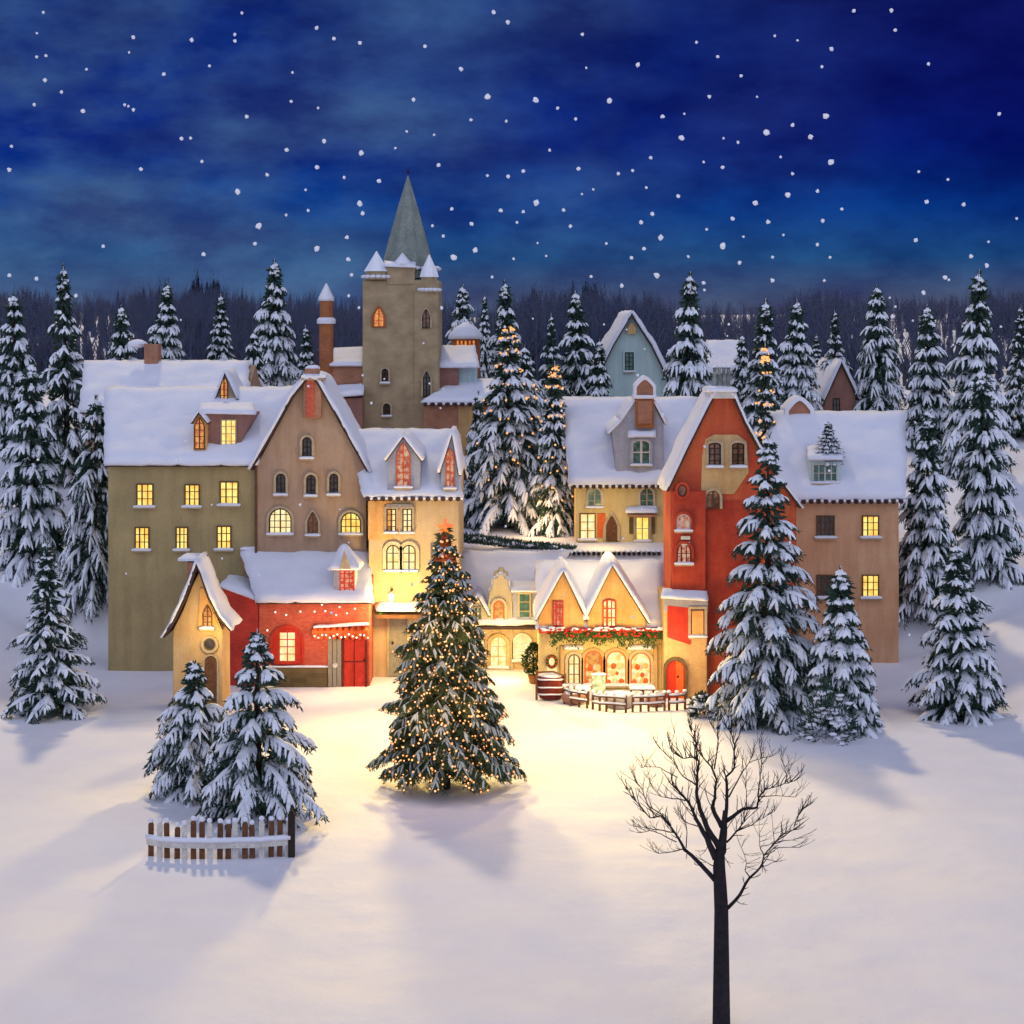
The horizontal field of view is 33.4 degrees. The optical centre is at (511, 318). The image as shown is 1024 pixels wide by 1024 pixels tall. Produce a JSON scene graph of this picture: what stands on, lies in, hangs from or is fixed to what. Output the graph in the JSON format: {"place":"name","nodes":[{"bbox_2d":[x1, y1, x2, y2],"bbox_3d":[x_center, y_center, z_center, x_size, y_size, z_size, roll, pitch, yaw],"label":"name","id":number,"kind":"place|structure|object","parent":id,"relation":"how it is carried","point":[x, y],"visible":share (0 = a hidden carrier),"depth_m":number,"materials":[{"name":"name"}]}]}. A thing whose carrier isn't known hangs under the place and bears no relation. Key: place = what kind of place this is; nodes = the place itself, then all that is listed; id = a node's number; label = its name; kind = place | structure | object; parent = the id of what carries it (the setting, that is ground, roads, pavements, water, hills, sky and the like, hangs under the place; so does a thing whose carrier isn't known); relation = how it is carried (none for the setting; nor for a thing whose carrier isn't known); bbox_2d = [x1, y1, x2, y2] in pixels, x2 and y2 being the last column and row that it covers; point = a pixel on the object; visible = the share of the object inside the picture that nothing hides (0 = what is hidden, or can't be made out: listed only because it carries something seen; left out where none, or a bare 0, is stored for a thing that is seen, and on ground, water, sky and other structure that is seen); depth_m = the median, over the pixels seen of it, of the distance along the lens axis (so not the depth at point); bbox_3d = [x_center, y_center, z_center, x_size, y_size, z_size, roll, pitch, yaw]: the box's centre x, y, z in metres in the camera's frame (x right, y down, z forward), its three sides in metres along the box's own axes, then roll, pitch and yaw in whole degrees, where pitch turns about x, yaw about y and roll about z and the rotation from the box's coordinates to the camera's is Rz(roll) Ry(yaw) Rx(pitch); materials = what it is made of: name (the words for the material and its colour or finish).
{"place":"outdoors","nodes":[
{"label":"outdoors","id":0,"kind":"place"},
{"bbox_2d":[0,313,1023,1023],"bbox_3d":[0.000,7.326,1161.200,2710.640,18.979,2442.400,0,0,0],"label":"snow ground","id":1,"kind":"structure","parent":0,"point":[550,891],"depth_m":50.90,"materials":[{"name":"white snow"}]},
{"bbox_2d":[0,293,43,454],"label":"fir tree","id":2,"kind":"object","parent":1,"relation":"on","point":[14,362],"visible":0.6,"depth_m":111.42,"materials":[{"name":"green plant"}]},
{"bbox_2d":[0,360,70,587],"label":"fir tree","id":3,"kind":"object","parent":1,"relation":"on","point":[33,519],"visible":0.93,"depth_m":87.34,"materials":[{"name":"green plant"}]},
{"bbox_2d":[0,536,107,724],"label":"fir tree","id":4,"kind":"object","parent":1,"relation":"on","point":[61,679],"visible":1,"depth_m":71.40,"materials":[{"name":"green plant"}]},
{"bbox_2d":[29,262,84,488],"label":"fir tree","id":5,"kind":"object","parent":1,"relation":"on","point":[67,384],"visible":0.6,"depth_m":104.34,"materials":[{"name":"green plant"}]},
{"bbox_2d":[56,393,107,624],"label":"fir tree","id":6,"kind":"object","parent":1,"relation":"on","point":[82,567],"visible":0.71,"depth_m":85.12,"materials":[{"name":"green plant"}]},
{"bbox_2d":[105,304,138,360],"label":"fir tree","id":7,"kind":"object","parent":1,"relation":"on","point":[120,347],"visible":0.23,"depth_m":115.46,"materials":[{"name":"green plant"}]},
{"bbox_2d":[146,282,187,359],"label":"fir tree","id":8,"kind":"object","parent":1,"relation":"on","point":[171,346],"visible":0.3,"depth_m":121.69,"materials":[{"name":"green plant"}]},
{"bbox_2d":[78,339,263,531],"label":"farm house","id":9,"kind":"structure","parent":1,"relation":"on","point":[152,368],"depth_m":96.62,"materials":[{"name":"beige paint"}]},
{"bbox_2d":[143,660,228,807],"bbox_3d":[-11.171,14.868,59.855,3.627,5.789,4.433,0,0,0],"label":"fir tree","id":10,"kind":"object","parent":1,"relation":"on","point":[195,720],"visible":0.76,"depth_m":59.29,"materials":[{"name":"green plant"}]},
{"bbox_2d":[160,551,242,709],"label":"cream cottage","id":11,"kind":"structure","parent":1,"relation":"on","point":[205,619],"depth_m":72.00,"materials":[{"name":"paint"}]},
{"bbox_2d":[203,654,218,704],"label":"door","id":12,"kind":"structure","parent":11,"relation":"in","point":[210,661],"depth_m":71.94,"materials":[{"name":"brown wood"}]},
{"bbox_2d":[145,809,294,858],"bbox_3d":[-8.987,15.944,52.437,4.603,1.702,0.503,0,0,0],"label":"picket fence","id":13,"kind":"object","parent":1,"relation":"on","point":[219,843],"visible":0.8,"depth_m":52.38,"materials":[{"name":"white wood"}]},
{"bbox_2d":[204,294,235,359],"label":"fir tree","id":14,"kind":"object","parent":1,"relation":"on","point":[220,347],"visible":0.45,"depth_m":124.68,"materials":[{"name":"green plant"}]},
{"bbox_2d":[103,365,371,670],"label":"gabled townhouse","id":15,"kind":"structure","parent":1,"relation":"on","point":[253,466],"depth_m":80.25,"materials":[{"name":"beige paint"}]},
{"bbox_2d":[131,527,151,551],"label":"window","id":16,"kind":"structure","parent":15,"relation":"in","point":[141,535],"depth_m":80.22,"materials":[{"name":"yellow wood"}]},
{"bbox_2d":[133,484,155,508],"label":"window","id":17,"kind":"structure","parent":15,"relation":"in","point":[144,492],"depth_m":80.20,"materials":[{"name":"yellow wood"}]},
{"bbox_2d":[181,484,201,508],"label":"window","id":18,"kind":"structure","parent":15,"relation":"in","point":[191,491],"depth_m":80.20,"materials":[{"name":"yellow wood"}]},
{"bbox_2d":[213,526,233,551],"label":"window","id":19,"kind":"structure","parent":15,"relation":"in","point":[223,533],"depth_m":80.20,"materials":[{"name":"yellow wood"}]},
{"bbox_2d":[217,481,240,506],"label":"window","id":20,"kind":"structure","parent":15,"relation":"in","point":[229,490],"depth_m":80.22,"materials":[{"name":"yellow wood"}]},
{"bbox_2d":[266,506,293,535],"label":"window","id":21,"kind":"structure","parent":15,"relation":"in","point":[280,519],"depth_m":79.94,"materials":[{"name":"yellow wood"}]},
{"bbox_2d":[273,471,287,496],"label":"window","id":22,"kind":"structure","parent":15,"relation":"in","point":[280,480],"depth_m":79.92,"materials":[{"name":"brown wood"}]},
{"bbox_2d":[305,509,320,536],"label":"window","id":23,"kind":"structure","parent":15,"relation":"in","point":[312,523],"depth_m":79.92,"materials":[{"name":"brown wood"}]},
{"bbox_2d":[338,510,363,535],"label":"window","id":24,"kind":"structure","parent":15,"relation":"in","point":[350,523],"depth_m":79.94,"materials":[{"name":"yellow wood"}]},
{"bbox_2d":[244,330,270,386],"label":"fir tree","id":25,"kind":"object","parent":1,"relation":"on","point":[253,349],"visible":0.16,"depth_m":107.85,"materials":[{"name":"green plant"}]},
{"bbox_2d":[194,628,328,832],"bbox_3d":[-8.424,13.993,56.554,4.755,7.541,5.488,0,0,-43],"label":"fir tree","id":26,"kind":"object","parent":1,"relation":"on","point":[250,781],"visible":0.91,"depth_m":55.72,"materials":[{"name":"green plant"}]},
{"bbox_2d":[252,259,299,386],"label":"fir tree","id":27,"kind":"object","parent":1,"relation":"on","point":[281,369],"visible":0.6,"depth_m":119.25,"materials":[{"name":"green plant"}]},
{"bbox_2d":[220,543,373,687],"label":"red brick house","id":28,"kind":"structure","parent":1,"relation":"on","point":[286,603],"depth_m":77.00,"materials":[{"name":"brick"}]},
{"bbox_2d":[270,625,303,664],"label":"window","id":29,"kind":"structure","parent":28,"relation":"in","point":[287,641],"depth_m":76.94,"materials":[{"name":"red paint"}]},
{"bbox_2d":[328,637,341,686],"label":"grey door","id":30,"kind":"structure","parent":28,"relation":"in","point":[337,643],"depth_m":76.82,"materials":[{"name":"paint"}]},
{"bbox_2d":[342,636,366,686],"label":"door","id":31,"kind":"structure","parent":28,"relation":"in","point":[354,652],"depth_m":76.90,"materials":[{"name":"red paint"}]},
{"bbox_2d":[295,325,315,382],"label":"fir tree","id":32,"kind":"object","parent":1,"relation":"on","point":[306,356],"visible":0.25,"depth_m":111.76,"materials":[{"name":"green plant"}]},
{"bbox_2d":[317,168,495,471],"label":"church","id":33,"kind":"structure","parent":1,"relation":"on","point":[402,303],"depth_m":105.00,"materials":[{"name":"stone"}]},
{"bbox_2d":[357,426,468,676],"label":"cream townhouse","id":34,"kind":"structure","parent":1,"relation":"on","point":[411,483],"depth_m":78.99,"materials":[{"name":"paint"}]},
{"bbox_2d":[383,541,402,572],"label":"window","id":35,"kind":"structure","parent":34,"relation":"in","point":[391,549],"depth_m":78.93,"materials":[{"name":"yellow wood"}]},
{"bbox_2d":[387,619,408,676],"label":"door","id":36,"kind":"structure","parent":34,"relation":"in","point":[395,627],"depth_m":78.91,"materials":[{"name":"grey paint"}]},
{"bbox_2d":[400,506,414,534],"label":"window","id":37,"kind":"structure","parent":34,"relation":"in","point":[407,513],"depth_m":78.93,"materials":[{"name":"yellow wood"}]},
{"bbox_2d":[399,541,418,572],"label":"window","id":38,"kind":"structure","parent":34,"relation":"in","point":[410,549],"depth_m":78.93,"materials":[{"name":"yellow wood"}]},
{"bbox_2d":[365,517,528,796],"bbox_3d":[-2.200,11.989,60.401,5.378,9.958,5.606,0,0,-38],"label":"christmas tree","id":39,"kind":"object","parent":1,"relation":"on","point":[443,730],"visible":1,"depth_m":59.48,"materials":[{"name":"green plant"}]},
{"bbox_2d":[443,283,482,377],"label":"fir tree","id":40,"kind":"object","parent":1,"relation":"on","point":[464,307],"visible":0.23,"depth_m":120.92,"materials":[{"name":"green plant"}]},
{"bbox_2d":[448,322,483,377],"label":"brick turret","id":41,"kind":"object","parent":1,"relation":"on","point":[465,333],"visible":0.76,"depth_m":116.25,"materials":[{"name":"brown"}]},
{"bbox_2d":[464,390,483,500],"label":"fir tree","id":42,"kind":"object","parent":1,"relation":"on","point":[472,434],"visible":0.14,"depth_m":100.65,"materials":[{"name":"green plant"}]},
{"bbox_2d":[478,294,493,377],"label":"fir tree","id":43,"kind":"object","parent":1,"relation":"on","point":[485,366],"visible":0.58,"depth_m":127.60,"materials":[{"name":"green plant"}]},
{"bbox_2d":[464,318,550,535],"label":"fir tree","id":44,"kind":"object","parent":1,"relation":"on","point":[506,453],"visible":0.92,"depth_m":94.97,"materials":[{"name":"green plant"}]},
{"bbox_2d":[485,279,535,420],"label":"fir tree","id":45,"kind":"object","parent":1,"relation":"on","point":[503,310],"visible":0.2,"depth_m":112.86,"materials":[{"name":"green plant"}]},
{"bbox_2d":[0,305,1023,391],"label":"distant wood","id":46,"kind":"object","parent":1,"relation":"on","point":[195,325],"visible":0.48,"depth_m":157.24,"materials":[{"name":"plant"}]},
{"bbox_2d":[461,550,569,669],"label":"little shop house","id":47,"kind":"structure","parent":1,"relation":"on","point":[503,591],"depth_m":80.59,"materials":[{"name":"beige paint"}]},
{"bbox_2d":[487,633,509,669],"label":"window","id":48,"kind":"structure","parent":47,"relation":"in","point":[498,645],"depth_m":80.55,"materials":[{"name":"glass"}]},
{"bbox_2d":[512,633,531,662],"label":"window","id":49,"kind":"structure","parent":47,"relation":"in","point":[521,641],"depth_m":80.55,"materials":[{"name":"yellow glass"}]},
{"bbox_2d":[464,531,577,549],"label":"hedge","id":50,"kind":"object","parent":1,"relation":"on","point":[490,540],"visible":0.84,"depth_m":87.50,"materials":[{"name":"green plant"}]},
{"bbox_2d":[503,344,553,464],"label":"fir tree","id":51,"kind":"object","parent":1,"relation":"on","point":[526,362],"visible":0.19,"depth_m":106.72,"materials":[{"name":"green plant"}]},
{"bbox_2d":[520,642,537,683],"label":"potted shrub","id":52,"kind":"object","parent":1,"relation":"on","point":[526,669],"visible":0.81,"depth_m":77.33,"materials":[{"name":"green plant"}]},
{"bbox_2d":[527,361,573,537],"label":"fir tree","id":53,"kind":"object","parent":1,"relation":"on","point":[555,496],"visible":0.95,"depth_m":92.48,"materials":[{"name":"green plant"}]},
{"bbox_2d":[535,670,565,699],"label":"barrel","id":54,"kind":"object","parent":1,"relation":"on","point":[548,685],"visible":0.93,"depth_m":74.10,"materials":[{"name":"red wood"}]},
{"bbox_2d":[536,313,569,445],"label":"fir tree","id":55,"kind":"object","parent":1,"relation":"on","point":[550,348],"visible":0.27,"depth_m":111.81,"materials":[{"name":"green plant"}]},
{"bbox_2d":[492,549,660,555],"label":"retaining wall","id":56,"kind":"structure","parent":1,"relation":"on","point":[588,551],"depth_m":87.02,"materials":[{"name":"brown brick"}]},
{"bbox_2d":[557,290,600,395],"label":"fir tree","id":57,"kind":"object","parent":1,"relation":"on","point":[577,369],"visible":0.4,"depth_m":114.60,"materials":[{"name":"green plant"}]},
{"bbox_2d":[533,551,662,689],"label":"gabled shop","id":58,"kind":"structure","parent":1,"relation":"on","point":[586,625],"depth_m":75.88,"materials":[{"name":"yellow paint"}]},
{"bbox_2d":[565,651,582,687],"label":"window","id":59,"kind":"structure","parent":58,"relation":"in","point":[573,663],"depth_m":75.93,"materials":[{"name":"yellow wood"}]},
{"bbox_2d":[581,647,605,687],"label":"window","id":60,"kind":"structure","parent":58,"relation":"in","point":[592,657],"depth_m":75.93,"materials":[{"name":"orange glass"}]},
{"bbox_2d":[603,647,628,687],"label":"window","id":61,"kind":"structure","parent":58,"relation":"in","point":[616,659],"depth_m":75.93,"materials":[{"name":"glass"}]},
{"bbox_2d":[628,650,653,685],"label":"window","id":62,"kind":"structure","parent":58,"relation":"in","point":[641,663],"depth_m":75.93,"materials":[{"name":"glass"}]},
{"bbox_2d":[583,339,612,396],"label":"fir tree","id":63,"kind":"object","parent":1,"relation":"on","point":[598,371],"visible":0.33,"depth_m":109.94,"materials":[{"name":"green plant"}]},
{"bbox_2d":[590,690,627,712],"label":"rail fence","id":64,"kind":"object","parent":1,"relation":"on","point":[606,696],"visible":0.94,"depth_m":72.22,"materials":[{"name":"brown wood"}]},
{"bbox_2d":[562,375,697,542],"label":"yellow house","id":65,"kind":"structure","parent":1,"relation":"on","point":[618,451],"depth_m":90.00,"materials":[{"name":"paint"}]},
{"bbox_2d":[578,513,597,541],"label":"window","id":66,"kind":"structure","parent":65,"relation":"in","point":[587,520],"depth_m":89.99,"materials":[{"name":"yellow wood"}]},
{"bbox_2d":[603,511,619,540],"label":"door","id":67,"kind":"structure","parent":65,"relation":"in","point":[611,527],"depth_m":89.95,"materials":[{"name":"brown wood"}]},
{"bbox_2d":[633,517,650,542],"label":"window","id":68,"kind":"structure","parent":65,"relation":"in","point":[641,525],"depth_m":89.95,"materials":[{"name":"glass"}]},
{"bbox_2d":[592,310,668,396],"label":"pale blue house","id":69,"kind":"structure","parent":1,"relation":"on","point":[629,358],"depth_m":118.00,"materials":[{"name":"paint"}]},
{"bbox_2d":[630,690,666,711],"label":"rail fence","id":70,"kind":"object","parent":1,"relation":"on","point":[648,696],"visible":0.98,"depth_m":72.14,"materials":[{"name":"brown wood"}]},
{"bbox_2d":[660,271,712,396],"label":"fir tree","id":71,"kind":"object","parent":1,"relation":"on","point":[696,369],"visible":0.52,"depth_m":105.69,"materials":[{"name":"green plant"}]},
{"bbox_2d":[685,690,717,718],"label":"snowy shrub","id":72,"kind":"object","parent":1,"relation":"on","point":[696,703],"visible":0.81,"depth_m":71.10,"materials":[{"name":"white snow"}]},
{"bbox_2d":[616,700,816,1023],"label":"bare tree","id":73,"kind":"object","parent":1,"relation":"on","point":[721,990],"visible":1,"depth_m":39.82,"materials":[{"name":"black plant"}]},
{"bbox_2d":[699,339,742,386],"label":"cottage","id":74,"kind":"structure","parent":1,"relation":"on","point":[724,352],"depth_m":129.53,"materials":[{"name":"white paint"}]},
{"bbox_2d":[657,364,804,698],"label":"red tower house","id":75,"kind":"structure","parent":1,"relation":"on","point":[707,491],"depth_m":74.95,"materials":[{"name":"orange paint"}]},
{"bbox_2d":[663,657,687,698],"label":"door","id":76,"kind":"structure","parent":75,"relation":"in","point":[675,671],"depth_m":74.41,"materials":[{"name":"red paint"}]},
{"bbox_2d":[674,511,692,532],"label":"window","id":77,"kind":"structure","parent":75,"relation":"in","point":[683,521],"depth_m":74.68,"materials":[{"name":"glass"}]},
{"bbox_2d":[674,541,693,565],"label":"window","id":78,"kind":"structure","parent":75,"relation":"in","point":[683,554],"depth_m":74.71,"materials":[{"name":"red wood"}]},
{"bbox_2d":[706,440,723,468],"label":"window","id":79,"kind":"structure","parent":75,"relation":"in","point":[714,448],"depth_m":74.88,"materials":[{"name":"brown wood"}]},
{"bbox_2d":[729,440,747,468],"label":"window","id":80,"kind":"structure","parent":75,"relation":"in","point":[737,448],"depth_m":74.88,"materials":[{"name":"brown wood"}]},
{"bbox_2d":[730,334,749,407],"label":"fir tree","id":81,"kind":"object","parent":1,"relation":"on","point":[738,370],"visible":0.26,"depth_m":112.74,"materials":[{"name":"green plant"}]},
{"bbox_2d":[738,299,784,434],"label":"fir tree","id":82,"kind":"object","parent":1,"relation":"on","point":[764,326],"visible":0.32,"depth_m":107.59,"materials":[{"name":"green plant"}]},
{"bbox_2d":[703,430,824,735],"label":"fir tree","id":83,"kind":"object","parent":1,"relation":"on","point":[760,682],"visible":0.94,"depth_m":69.68,"materials":[{"name":"green plant"}]},
{"bbox_2d":[753,340,775,446],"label":"fir tree","id":84,"kind":"object","parent":1,"relation":"on","point":[765,403],"visible":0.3,"depth_m":85.84,"materials":[{"name":"green plant"}]},
{"bbox_2d":[775,298,824,410],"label":"fir tree","id":85,"kind":"object","parent":1,"relation":"on","point":[796,378],"visible":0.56,"depth_m":115.27,"materials":[{"name":"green plant"}]},
{"bbox_2d":[791,675,862,745],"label":"snowy shrub","id":86,"kind":"object","parent":1,"relation":"on","point":[823,704],"visible":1,"depth_m":66.80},
{"bbox_2d":[762,395,907,662],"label":"tan house","id":87,"kind":"structure","parent":1,"relation":"on","point":[847,518],"depth_m":82.00,"materials":[{"name":"beige paint"}]},
{"bbox_2d":[814,515,837,539],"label":"window","id":88,"kind":"structure","parent":87,"relation":"in","point":[825,524],"depth_m":81.96,"materials":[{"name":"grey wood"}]},
{"bbox_2d":[815,422,845,467],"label":"fir tree","id":89,"kind":"object","parent":87,"relation":"on","point":[828,441],"visible":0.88,"depth_m":82.65,"materials":[{"name":"green plant"}]},
{"bbox_2d":[860,515,881,539],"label":"window","id":90,"kind":"structure","parent":87,"relation":"in","point":[870,523],"depth_m":81.98,"materials":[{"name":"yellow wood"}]},
{"bbox_2d":[860,575,882,599],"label":"window","id":91,"kind":"structure","parent":87,"relation":"in","point":[870,583],"depth_m":81.98,"materials":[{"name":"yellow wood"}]},
{"bbox_2d":[810,357,861,410],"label":"pink gabled house","id":92,"kind":"structure","parent":1,"relation":"on","point":[835,380],"depth_m":118.00,"materials":[{"name":"paint"}]},
{"bbox_2d":[820,309,856,409],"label":"fir tree","id":93,"kind":"object","parent":1,"relation":"on","point":[834,340],"visible":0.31,"depth_m":120.73,"materials":[{"name":"green plant"}]},
{"bbox_2d":[797,565,884,738],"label":"fir tree","id":94,"kind":"object","parent":1,"relation":"on","point":[843,657],"visible":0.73,"depth_m":68.33,"materials":[{"name":"green plant"}]},
{"bbox_2d":[853,285,907,423],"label":"fir tree","id":95,"kind":"object","parent":1,"relation":"on","point":[882,395],"visible":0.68,"depth_m":117.49,"materials":[{"name":"green plant"}]},
{"bbox_2d":[901,304,954,456],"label":"fir tree","id":96,"kind":"object","parent":1,"relation":"on","point":[922,383],"visible":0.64,"depth_m":111.47,"materials":[{"name":"green plant"}]},
{"bbox_2d":[899,405,965,630],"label":"fir tree","id":97,"kind":"object","parent":1,"relation":"on","point":[929,537],"visible":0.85,"depth_m":84.37,"materials":[{"name":"green plant"}]},
{"bbox_2d":[900,542,1011,727],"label":"fir tree","id":98,"kind":"object","parent":1,"relation":"on","point":[968,693],"visible":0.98,"depth_m":70.35,"materials":[{"name":"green plant"}]},
{"bbox_2d":[939,268,1019,485],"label":"fir tree","id":99,"kind":"object","parent":1,"relation":"on","point":[981,349],"visible":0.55,"depth_m":105.54,"materials":[{"name":"white plant"}]},
{"bbox_2d":[951,365,1023,589],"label":"fir tree","id":100,"kind":"object","parent":1,"relation":"on","point":[984,549],"visible":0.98,"depth_m":86.31,"materials":[{"name":"white plant"}]},
{"bbox_2d":[997,304,1023,437],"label":"fir tree","id":101,"kind":"object","parent":1,"relation":"on","point":[1014,379],"visible":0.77,"depth_m":113.50,"materials":[{"name":"white plant"}]},
{"bbox_2d":[0,0,1023,317],"label":"sky","id":102,"kind":"structure","parent":0,"point":[75,185],"materials":[{"name":"blue"}]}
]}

